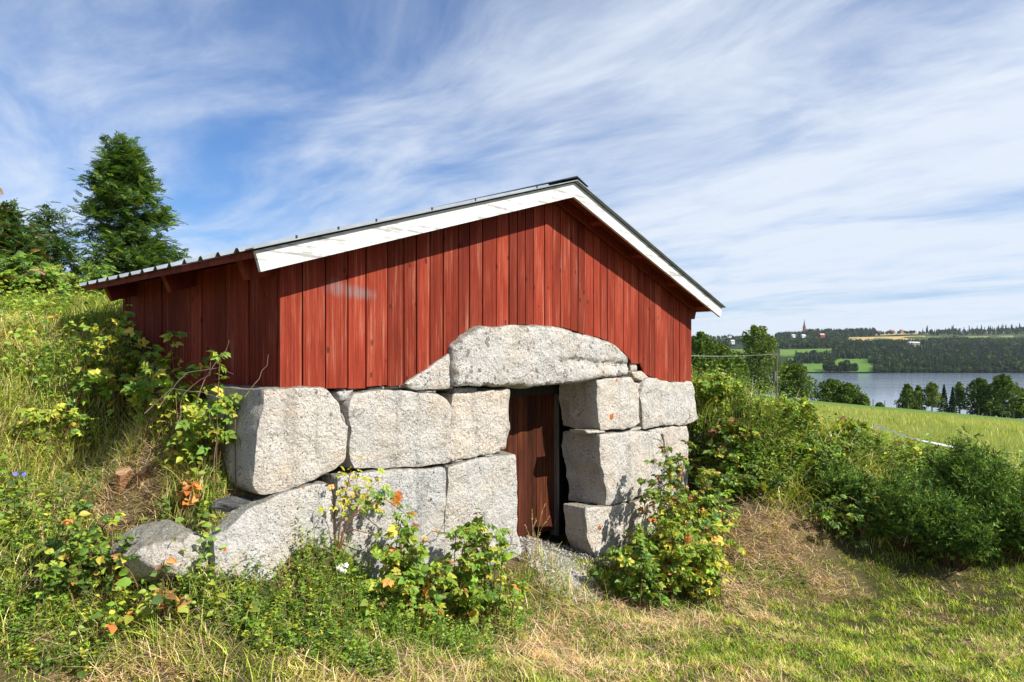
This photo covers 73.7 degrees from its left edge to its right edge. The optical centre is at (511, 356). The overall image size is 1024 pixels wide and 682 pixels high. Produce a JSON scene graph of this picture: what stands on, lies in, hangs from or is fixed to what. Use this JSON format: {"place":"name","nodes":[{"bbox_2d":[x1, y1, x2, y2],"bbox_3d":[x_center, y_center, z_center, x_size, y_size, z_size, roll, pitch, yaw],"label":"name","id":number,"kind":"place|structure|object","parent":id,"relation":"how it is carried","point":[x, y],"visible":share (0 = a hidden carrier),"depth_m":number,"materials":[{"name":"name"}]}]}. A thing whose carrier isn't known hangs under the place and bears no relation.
{"place":"outdoors","nodes":[
{"label":"outdoors","id":0,"kind":"place"},
{"bbox_2d":[0,277,1023,681],"bbox_3d":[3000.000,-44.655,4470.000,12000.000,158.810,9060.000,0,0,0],"label":"ground","id":1,"kind":"structure","parent":0,"point":[864,579],"depth_m":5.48,"materials":[{"name":"green plant"}]},
{"bbox_2d":[0,472,29,501],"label":"bellflower","id":2,"kind":"object","parent":1,"relation":"on","point":[15,474],"visible":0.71,"depth_m":4.20,"materials":[{"name":"green plant"}]},
{"bbox_2d":[10,472,36,506],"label":"bellflower","id":3,"kind":"object","parent":1,"relation":"on","point":[25,481],"visible":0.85,"depth_m":4.20,"materials":[{"name":"green plant"}]},
{"bbox_2d":[0,188,69,273],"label":"rowan tree","id":4,"kind":"object","parent":1,"relation":"on","point":[14,239],"visible":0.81,"depth_m":10.41,"materials":[{"name":"green plant"}]},
{"bbox_2d":[0,251,82,297],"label":"elder bush","id":5,"kind":"object","parent":1,"relation":"on","point":[16,267],"visible":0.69,"depth_m":7.87,"materials":[{"name":"green plant"}]},
{"bbox_2d":[10,391,98,463],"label":"raspberry bush","id":6,"kind":"object","parent":1,"relation":"on","point":[50,413],"visible":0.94,"depth_m":4.72,"materials":[{"name":"green plant"}]},
{"bbox_2d":[24,201,104,276],"bbox_3d":[-7.692,-1.824,11.503,1.231,1.612,1.364,0,0,0],"label":"rowan tree","id":7,"kind":"object","parent":1,"relation":"on","point":[59,253],"visible":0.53,"depth_m":11.43,"materials":[{"name":"green plant"}]},
{"bbox_2d":[25,501,141,618],"bbox_3d":[-2.356,1.113,3.775,0.563,0.672,0.551,0,0,-26],"label":"rose bush","id":8,"kind":"object","parent":1,"relation":"on","point":[63,552],"visible":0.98,"depth_m":3.67,"materials":[{"name":"green plant"}]},
{"bbox_2d":[56,260,119,300],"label":"elder bush","id":9,"kind":"object","parent":1,"relation":"on","point":[103,270],"visible":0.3,"depth_m":8.37,"materials":[{"name":"green plant"}]},
{"bbox_2d":[66,299,158,435],"bbox_3d":[-2.924,0.083,5.010,0.604,1.024,0.597,0,0,45],"label":"raspberry bush","id":10,"kind":"object","parent":1,"relation":"on","point":[114,357],"visible":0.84,"depth_m":5.01,"materials":[{"name":"green plant"}]},
{"bbox_2d":[0,272,226,680],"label":"undergrowth","id":11,"kind":"object","parent":1,"relation":"on","point":[148,598],"visible":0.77,"depth_m":4.93,"materials":[{"name":"green plant"}]},
{"bbox_2d":[89,563,154,650],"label":"wilted weed","id":12,"kind":"object","parent":1,"relation":"on","point":[123,582],"visible":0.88,"depth_m":3.56,"materials":[{"name":"green plant"}]},
{"bbox_2d":[0,288,244,681],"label":"bank grass","id":13,"kind":"structure","parent":1,"relation":"on","point":[104,305],"depth_m":4.57,"materials":[{"name":"green plant"}]},
{"bbox_2d":[114,466,130,492],"bbox_3d":[-2.454,0.805,4.298,0.116,0.222,0.118,0,0,0],"label":"tree stump","id":14,"kind":"object","parent":1,"relation":"on","point":[120,475],"visible":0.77,"depth_m":4.27,"materials":[{"name":"brown wood"}]},
{"bbox_2d":[60,130,191,278],"bbox_3d":[-7.038,-2.581,12.533,1.997,3.136,2.264,0,0,0],"label":"rowan tree","id":15,"kind":"object","parent":1,"relation":"on","point":[121,177],"visible":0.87,"depth_m":12.17,"materials":[{"name":"green plant"}]},
{"bbox_2d":[0,307,263,681],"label":"withered grass","id":16,"kind":"structure","parent":1,"relation":"on","point":[114,467],"depth_m":4.27,"materials":[{"name":"plant"}]},
{"bbox_2d":[135,466,146,486],"bbox_3d":[-2.336,0.791,4.299,0.077,0.197,0.078,0,0,31],"label":"tree stump","id":17,"kind":"object","parent":1,"relation":"on","point":[140,474],"visible":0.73,"depth_m":4.28,"materials":[{"name":"brown wood"}]},
{"bbox_2d":[109,519,209,582],"bbox_3d":[-2.015,1.141,3.928,0.524,0.386,0.492,0,0,39],"label":"boulder","id":18,"kind":"object","parent":1,"relation":"on","point":[155,545],"visible":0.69,"depth_m":3.79,"materials":[{"name":"stone"}]},
{"bbox_2d":[119,331,217,459],"bbox_3d":[-2.252,0.273,4.519,0.586,0.894,0.559,0,0,0],"label":"raspberry bush","id":19,"kind":"object","parent":1,"relation":"on","point":[160,363],"visible":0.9,"depth_m":4.43,"materials":[{"name":"green plant"}]},
{"bbox_2d":[146,557,191,634],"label":"wilted weed","id":20,"kind":"object","parent":1,"relation":"on","point":[160,598],"visible":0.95,"depth_m":3.61,"materials":[{"name":"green plant"}]},
{"bbox_2d":[176,479,202,522],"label":"dead sprig","id":21,"kind":"object","parent":1,"relation":"on","point":[185,487],"visible":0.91,"depth_m":4.09,"materials":[{"name":"orange plant"}]},
{"bbox_2d":[163,420,227,467],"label":"raspberry bush","id":22,"kind":"object","parent":1,"relation":"on","point":[188,444],"visible":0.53,"depth_m":4.31,"materials":[{"name":"green plant"}]},
{"bbox_2d":[0,335,399,681],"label":"ground cover","id":23,"kind":"object","parent":1,"relation":"on","point":[312,630],"visible":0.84,"depth_m":3.78,"materials":[{"name":"green plant"}]},
{"bbox_2d":[170,350,243,495],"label":"raspberry bush","id":24,"kind":"object","parent":1,"relation":"on","point":[194,411],"visible":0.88,"depth_m":4.24,"materials":[{"name":"green plant"}]},
{"bbox_2d":[144,320,271,488],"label":"dead twigs","id":25,"kind":"object","parent":1,"relation":"on","point":[202,392],"visible":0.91,"depth_m":4.20,"materials":[{"name":"brown wood"}]},
{"bbox_2d":[210,495,253,512],"bbox_3d":[-1.708,0.902,4.164,0.290,0.110,0.195,0,0,-26],"label":"flat rock","id":26,"kind":"object","parent":1,"relation":"on","point":[228,504],"visible":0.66,"depth_m":4.09,"materials":[{"name":"grey stone"}]},
{"bbox_2d":[232,600,260,633],"bbox_3d":[-1.440,1.438,3.736,0.138,0.188,0.131,0,0,0],"label":"sapling","id":27,"kind":"object","parent":1,"relation":"on","point":[253,607],"visible":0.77,"depth_m":3.72,"materials":[{"name":"green plant"}]},
{"bbox_2d":[6,431,571,681],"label":"verge grass","id":28,"kind":"structure","parent":1,"relation":"on","point":[413,667],"depth_m":3.94,"materials":[{"name":"plant"}]},
{"bbox_2d":[0,326,614,681],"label":"verge grass","id":29,"kind":"structure","parent":1,"relation":"on","point":[260,585],"depth_m":4.21,"materials":[{"name":"green plant"}]},
{"bbox_2d":[336,563,356,588],"bbox_3d":[-1.049,1.383,4.311,0.141,0.180,0.092,0,0,0],"label":"phlox","id":30,"kind":"object","parent":1,"relation":"on","point":[339,567],"visible":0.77,"depth_m":4.30,"materials":[{"name":"white plant"}]},
{"bbox_2d":[317,457,410,560],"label":"rose shoot","id":31,"kind":"object","parent":1,"relation":"on","point":[378,497],"visible":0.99,"depth_m":4.49,"materials":[{"name":"green plant"}]},
{"bbox_2d":[357,597,376,632],"bbox_3d":[-0.885,1.577,4.133,0.119,0.239,0.168,0,0,0],"label":"sapling","id":32,"kind":"object","parent":1,"relation":"on","point":[364,612],"visible":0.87,"depth_m":4.13,"materials":[{"name":"green plant"}]},
{"bbox_2d":[79,176,725,581],"bbox_3d":[-0.619,0.465,7.080,3.105,4.171,6.252,0,0,42],"label":"root cellar","id":33,"kind":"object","parent":1,"relation":"on","point":[515,362],"visible":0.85,"depth_m":5.34,"materials":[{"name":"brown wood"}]},
{"bbox_2d":[500,394,553,537],"bbox_3d":[0.094,1.095,6.791,0.035,1.410,0.999,0,0,42],"label":"door","id":34,"kind":"structure","parent":33,"relation":"in","point":[530,438],"depth_m":6.91,"materials":[{"name":"brown wood"}]},
{"bbox_2d":[363,510,457,635],"bbox_3d":[-0.705,1.494,4.484,0.713,0.912,0.610,0,0,0],"label":"raspberry bush","id":35,"kind":"object","parent":1,"relation":"on","point":[403,577],"visible":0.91,"depth_m":4.43,"materials":[{"name":"green plant"}]},
{"bbox_2d":[287,507,536,665],"bbox_3d":[-0.529,1.468,4.532,0.978,1.126,1.687,0,0,41],"label":"ground cover","id":36,"kind":"object","parent":1,"relation":"on","point":[458,633],"visible":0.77,"depth_m":4.30,"materials":[{"name":"green plant"}]},
{"bbox_2d":[432,507,531,641],"bbox_3d":[-0.234,1.565,4.965,0.697,0.943,0.645,0,0,27],"label":"raspberry bush","id":37,"kind":"object","parent":1,"relation":"on","point":[469,593],"visible":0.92,"depth_m":4.88,"materials":[{"name":"green plant"}]},
{"bbox_2d":[0,461,1022,681],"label":"cut hay","id":38,"kind":"object","parent":1,"relation":"on","point":[536,650],"visible":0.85,"depth_m":4.83,"materials":[{"name":"beige plant"}]},
{"bbox_2d":[524,503,549,553],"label":"dry grass tuft","id":39,"kind":"object","parent":1,"relation":"on","point":[534,548],"visible":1,"depth_m":5.75,"materials":[{"name":"beige plant"}]},
{"bbox_2d":[517,536,614,602],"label":"gravel","id":40,"kind":"structure","parent":1,"relation":"on","point":[573,571],"depth_m":6.02,"materials":[{"name":"grey gravel"}]},
{"bbox_2d":[593,533,680,611],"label":"raspberry bush","id":41,"kind":"object","parent":1,"relation":"on","point":[646,573],"visible":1,"depth_m":5.79,"materials":[{"name":"green plant"}]},
{"bbox_2d":[628,496,735,612],"bbox_3d":[1.505,1.738,6.075,0.892,0.972,0.805,0,0,-14],"label":"raspberry bush","id":42,"kind":"object","parent":1,"relation":"on","point":[685,551],"visible":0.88,"depth_m":5.92,"materials":[{"name":"green plant"}]},
{"bbox_2d":[621,440,767,568],"bbox_3d":[1.696,1.490,6.791,1.261,1.364,1.168,0,0,-36],"label":"raspberry bush","id":43,"kind":"object","parent":1,"relation":"on","point":[702,518],"visible":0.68,"depth_m":6.67,"materials":[{"name":"green plant"}]},
{"bbox_2d":[665,538,735,614],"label":"raspberry bush","id":44,"kind":"object","parent":1,"relation":"on","point":[702,596],"visible":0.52,"depth_m":5.88,"materials":[{"name":"green plant"}]},
{"bbox_2d":[691,331,721,381],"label":"alder tree","id":45,"kind":"object","parent":1,"relation":"on","point":[700,343],"visible":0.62,"depth_m":69.17,"materials":[{"name":"green plant"}]},
{"bbox_2d":[692,372,745,415],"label":"raspberry bush","id":46,"kind":"object","parent":1,"relation":"on","point":[705,387],"visible":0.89,"depth_m":8.63,"materials":[{"name":"green plant"}]},
{"bbox_2d":[688,417,762,491],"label":"raspberry bush","id":47,"kind":"object","parent":1,"relation":"on","point":[732,448],"visible":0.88,"depth_m":8.15,"materials":[{"name":"green plant"}]},
{"bbox_2d":[704,341,750,387],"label":"alder tree","id":48,"kind":"object","parent":1,"relation":"on","point":[723,350],"visible":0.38,"depth_m":73.14,"materials":[{"name":"green plant"}]},
{"bbox_2d":[691,352,778,396],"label":"utility pole","id":49,"kind":"object","parent":1,"relation":"on","point":[775,375],"visible":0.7,"depth_m":69.85,"materials":[{"name":"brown wood"}]},
{"bbox_2d":[724,357,751,392],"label":"alder tree","id":50,"kind":"object","parent":1,"relation":"on","point":[744,365],"visible":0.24,"depth_m":79.20,"materials":[{"name":"green plant"}]},
{"bbox_2d":[687,362,793,466],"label":"tall grass","id":51,"kind":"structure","parent":1,"relation":"on","point":[770,416],"depth_m":8.55,"materials":[{"name":"green plant"}]},
{"bbox_2d":[718,462,792,503],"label":"raspberry bush","id":52,"kind":"object","parent":1,"relation":"on","point":[748,480],"visible":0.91,"depth_m":7.58,"materials":[{"name":"green plant"}]},
{"bbox_2d":[740,325,790,395],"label":"birch tree","id":53,"kind":"object","parent":1,"relation":"on","point":[753,343],"visible":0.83,"depth_m":90.98,"materials":[{"name":"green plant"}]},
{"bbox_2d":[746,395,828,436],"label":"raspberry bush","id":54,"kind":"object","parent":1,"relation":"on","point":[783,399],"visible":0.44,"depth_m":8.69,"materials":[{"name":"green plant"}]},
{"bbox_2d":[775,363,818,400],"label":"oak tree","id":55,"kind":"object","parent":1,"relation":"on","point":[796,381],"visible":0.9,"depth_m":93.94,"materials":[{"name":"green plant"}]},
{"bbox_2d":[777,435,869,459],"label":"raspberry bush","id":56,"kind":"object","parent":1,"relation":"on","point":[812,448],"visible":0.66,"depth_m":7.98,"materials":[{"name":"green plant"}]},
{"bbox_2d":[824,359,833,372],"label":"shore tree","id":57,"kind":"object","parent":1,"relation":"on","point":[828,365],"visible":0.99,"depth_m":1150.48,"materials":[{"name":"green plant"}]},
{"bbox_2d":[809,378,855,402],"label":"alder bush","id":58,"kind":"object","parent":1,"relation":"on","point":[831,385],"visible":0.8,"depth_m":111.09,"materials":[{"name":"green plant"}]},
{"bbox_2d":[833,364,837,371],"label":"shore tree","id":59,"kind":"object","parent":1,"relation":"on","point":[835,368],"visible":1,"depth_m":1149.02,"materials":[{"name":"green plant"}]},
{"bbox_2d":[798,447,880,505],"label":"juniper bush","id":60,"kind":"object","parent":1,"relation":"on","point":[832,480],"visible":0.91,"depth_m":7.42,"materials":[{"name":"green plant"}]},
{"bbox_2d":[837,365,842,372],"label":"shore tree","id":61,"kind":"object","parent":1,"relation":"on","point":[840,368],"visible":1,"depth_m":1147.80,"materials":[{"name":"green plant"}]},
{"bbox_2d":[798,476,889,556],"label":"raspberry bush","id":62,"kind":"object","parent":1,"relation":"on","point":[853,514],"visible":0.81,"depth_m":7.15,"materials":[{"name":"green plant"}]},
{"bbox_2d":[843,362,852,372],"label":"shore tree","id":63,"kind":"object","parent":1,"relation":"on","point":[847,367],"visible":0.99,"depth_m":1150.79,"materials":[{"name":"green plant"}]},
{"bbox_2d":[833,382,866,404],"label":"alder bush","id":64,"kind":"object","parent":1,"relation":"on","point":[849,391],"visible":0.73,"depth_m":108.93,"materials":[{"name":"green plant"}]},
{"bbox_2d":[852,363,858,370],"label":"shore tree","id":65,"kind":"object","parent":1,"relation":"on","point":[855,367],"visible":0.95,"depth_m":1156.35,"materials":[{"name":"green plant"}]},
{"bbox_2d":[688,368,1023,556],"bbox_3d":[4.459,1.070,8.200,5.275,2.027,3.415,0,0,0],"label":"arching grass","id":66,"kind":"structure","parent":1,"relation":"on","point":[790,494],"depth_m":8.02,"materials":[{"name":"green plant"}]},
{"bbox_2d":[688,364,1023,565],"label":"undergrowth","id":67,"kind":"object","parent":1,"relation":"on","point":[898,455],"visible":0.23,"depth_m":8.15,"materials":[{"name":"green plant"}]},
{"bbox_2d":[690,373,1023,512],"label":"ground cover","id":68,"kind":"object","parent":1,"relation":"on","point":[759,447],"visible":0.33,"depth_m":8.07,"materials":[{"name":"green plant"}]},
{"bbox_2d":[691,336,1023,348],"bbox_3d":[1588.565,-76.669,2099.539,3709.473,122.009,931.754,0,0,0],"label":"hill forest","id":69,"kind":"object","parent":1,"relation":"on","point":[804,342],"visible":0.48,"depth_m":1792.71,"materials":[{"name":"green plant"}]},
{"bbox_2d":[691,327,1023,340],"bbox_3d":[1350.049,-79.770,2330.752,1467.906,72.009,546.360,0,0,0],"label":"ridge forest","id":70,"kind":"object","parent":1,"relation":"on","point":[845,332],"visible":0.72,"depth_m":2389.34,"materials":[{"name":"green plant"}]},
{"bbox_2d":[825,416,890,453],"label":"raspberry bush","id":71,"kind":"object","parent":1,"relation":"on","point":[863,424],"visible":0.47,"depth_m":8.55,"materials":[{"name":"green plant"}]},
{"bbox_2d":[855,393,870,405],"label":"willow bush","id":72,"kind":"object","parent":1,"relation":"on","point":[864,399],"visible":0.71,"depth_m":107.48,"materials":[{"name":"green plant"}]},
{"bbox_2d":[875,402,883,406],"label":"bush","id":73,"kind":"object","parent":1,"relation":"on","point":[879,404],"visible":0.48,"depth_m":107.71,"materials":[{"name":"green plant"}]},
{"bbox_2d":[759,399,1023,464],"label":"field grass","id":74,"kind":"structure","parent":1,"relation":"on","point":[1016,426],"depth_m":20.22,"materials":[{"name":"green plant"}]},
{"bbox_2d":[856,458,958,552],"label":"juniper bush","id":75,"kind":"object","parent":1,"relation":"on","point":[904,515],"visible":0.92,"depth_m":6.93,"materials":[{"name":"green plant"}]},
{"bbox_2d":[894,383,922,409],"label":"alder tree","id":76,"kind":"object","parent":1,"relation":"on","point":[908,394],"visible":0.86,"depth_m":127.14,"materials":[{"name":"green plant"}]},
{"bbox_2d":[873,422,951,446],"bbox_3d":[6.464,1.433,9.804,2.341,0.834,0.324,0,0,37],"label":"electric fence","id":77,"kind":"object","parent":1,"relation":"on","point":[908,436],"visible":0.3,"depth_m":10.13,"materials":[{"name":"white plastic"}]},
{"bbox_2d":[907,342,919,344],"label":"farmhouse","id":78,"kind":"object","parent":1,"relation":"on","point":[916,343],"visible":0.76,"depth_m":1676.65,"materials":[{"name":"white"}]},
{"bbox_2d":[814,397,1013,418],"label":"field fence","id":79,"kind":"object","parent":1,"relation":"on","point":[943,409],"visible":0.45,"depth_m":117.95,"materials":[{"name":"brown wood"}]},
{"bbox_2d":[885,436,951,470],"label":"raspberry bush","id":80,"kind":"object","parent":1,"relation":"on","point":[935,447],"visible":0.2,"depth_m":8.34,"materials":[{"name":"green plant"}]},
{"bbox_2d":[913,385,926,409],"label":"birch tree","id":81,"kind":"object","parent":1,"relation":"on","point":[920,390],"visible":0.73,"depth_m":127.55,"materials":[{"name":"green plant"}]},
{"bbox_2d":[922,382,945,410],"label":"birch tree","id":82,"kind":"object","parent":1,"relation":"on","point":[932,396],"visible":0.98,"depth_m":127.36,"materials":[{"name":"green plant"}]},
{"bbox_2d":[936,384,950,411],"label":"spruce tree","id":83,"kind":"object","parent":1,"relation":"on","point":[945,397],"visible":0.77,"depth_m":127.81,"materials":[{"name":"green plant"}]},
{"bbox_2d":[867,341,1023,372],"bbox_3d":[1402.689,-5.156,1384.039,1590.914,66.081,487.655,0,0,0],"label":"shore forest","id":84,"kind":"object","parent":1,"relation":"on","point":[893,357],"visible":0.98,"depth_m":1273.96,"materials":[{"name":"green plant"}]},
{"bbox_2d":[947,386,959,412],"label":"spruce tree","id":85,"kind":"object","parent":1,"relation":"on","point":[951,403],"visible":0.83,"depth_m":125.79,"materials":[{"name":"green plant"}]},
{"bbox_2d":[906,485,1005,569],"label":"juniper bush","id":86,"kind":"object","parent":1,"relation":"on","point":[966,535],"visible":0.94,"depth_m":6.70,"materials":[{"name":"green plant"}]},
{"bbox_2d":[953,382,967,413],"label":"birch tree","id":87,"kind":"object","parent":1,"relation":"on","point":[960,397],"visible":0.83,"depth_m":130.64,"materials":[{"name":"green plant"}]},
{"bbox_2d":[914,426,1023,513],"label":"juniper bush","id":88,"kind":"object","parent":1,"relation":"on","point":[961,473],"visible":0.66,"depth_m":7.19,"materials":[{"name":"green plant"}]},
{"bbox_2d":[960,377,1001,415],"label":"alder tree","id":89,"kind":"object","parent":1,"relation":"on","point":[977,399],"visible":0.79,"depth_m":127.53,"materials":[{"name":"green plant"}]},
{"bbox_2d":[969,469,1023,562],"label":"juniper bush","id":90,"kind":"object","parent":1,"relation":"on","point":[1011,520],"visible":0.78,"depth_m":6.75,"materials":[{"name":"green plant"}]},
{"bbox_2d":[980,374,1023,418],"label":"maple tree","id":91,"kind":"object","parent":1,"relation":"on","point":[1003,386],"visible":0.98,"depth_m":123.93,"materials":[{"name":"green plant"}]},
{"bbox_2d":[1010,389,1023,418],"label":"alder tree","id":92,"kind":"object","parent":1,"relation":"on","point":[1019,413],"visible":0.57,"depth_m":123.77,"materials":[{"name":"green plant"}]},
{"bbox_2d":[0,0,1023,338],"label":"sky","id":93,"kind":"structure","parent":0,"point":[825,164],"materials":[{"name":"blue"}]},
{"bbox_2d":[691,349,746,368],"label":"meadow","id":94,"kind":"structure","parent":0,"point":[740,350],"depth_m":1561.99,"materials":[{"name":"green plant"}]},
{"bbox_2d":[780,349,831,355],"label":"meadow","id":95,"kind":"structure","parent":0,"point":[784,352],"depth_m":1583.70,"materials":[{"name":"green plant"}]},
{"bbox_2d":[783,343,882,371],"bbox_3d":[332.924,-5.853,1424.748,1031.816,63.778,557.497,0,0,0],"label":"meadow","id":96,"kind":"structure","parent":0,"point":[852,351],"depth_m":1340.29,"materials":[{"name":"green plant"}]},
{"bbox_2d":[685,389,1023,568],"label":"bank grass","id":97,"kind":"structure","parent":0,"point":[804,511],"depth_m":7.70,"materials":[{"name":"green plant"}]},
{"bbox_2d":[742,373,1023,418],"bbox_3d":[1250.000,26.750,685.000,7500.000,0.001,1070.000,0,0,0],"label":"lake","id":98,"kind":"structure","parent":0,"point":[881,387],"depth_m":745.38,"materials":[{"name":"blue liquid"}]},
{"bbox_2d":[849,336,924,340],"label":"meadow","id":99,"kind":"structure","parent":0,"point":[889,337],"depth_m":2285.67,"materials":[{"name":"beige plant"}]},
{"bbox_2d":[875,333,916,335],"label":"meadow","id":100,"kind":"structure","parent":0,"point":[894,334],"depth_m":2408.83,"materials":[{"name":"beige plant"}]},
{"bbox_2d":[969,336,1012,337],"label":"meadow","id":101,"kind":"structure","parent":0,"point":[987,336],"depth_m":2289.28,"materials":[{"name":"plant"}]}
]}

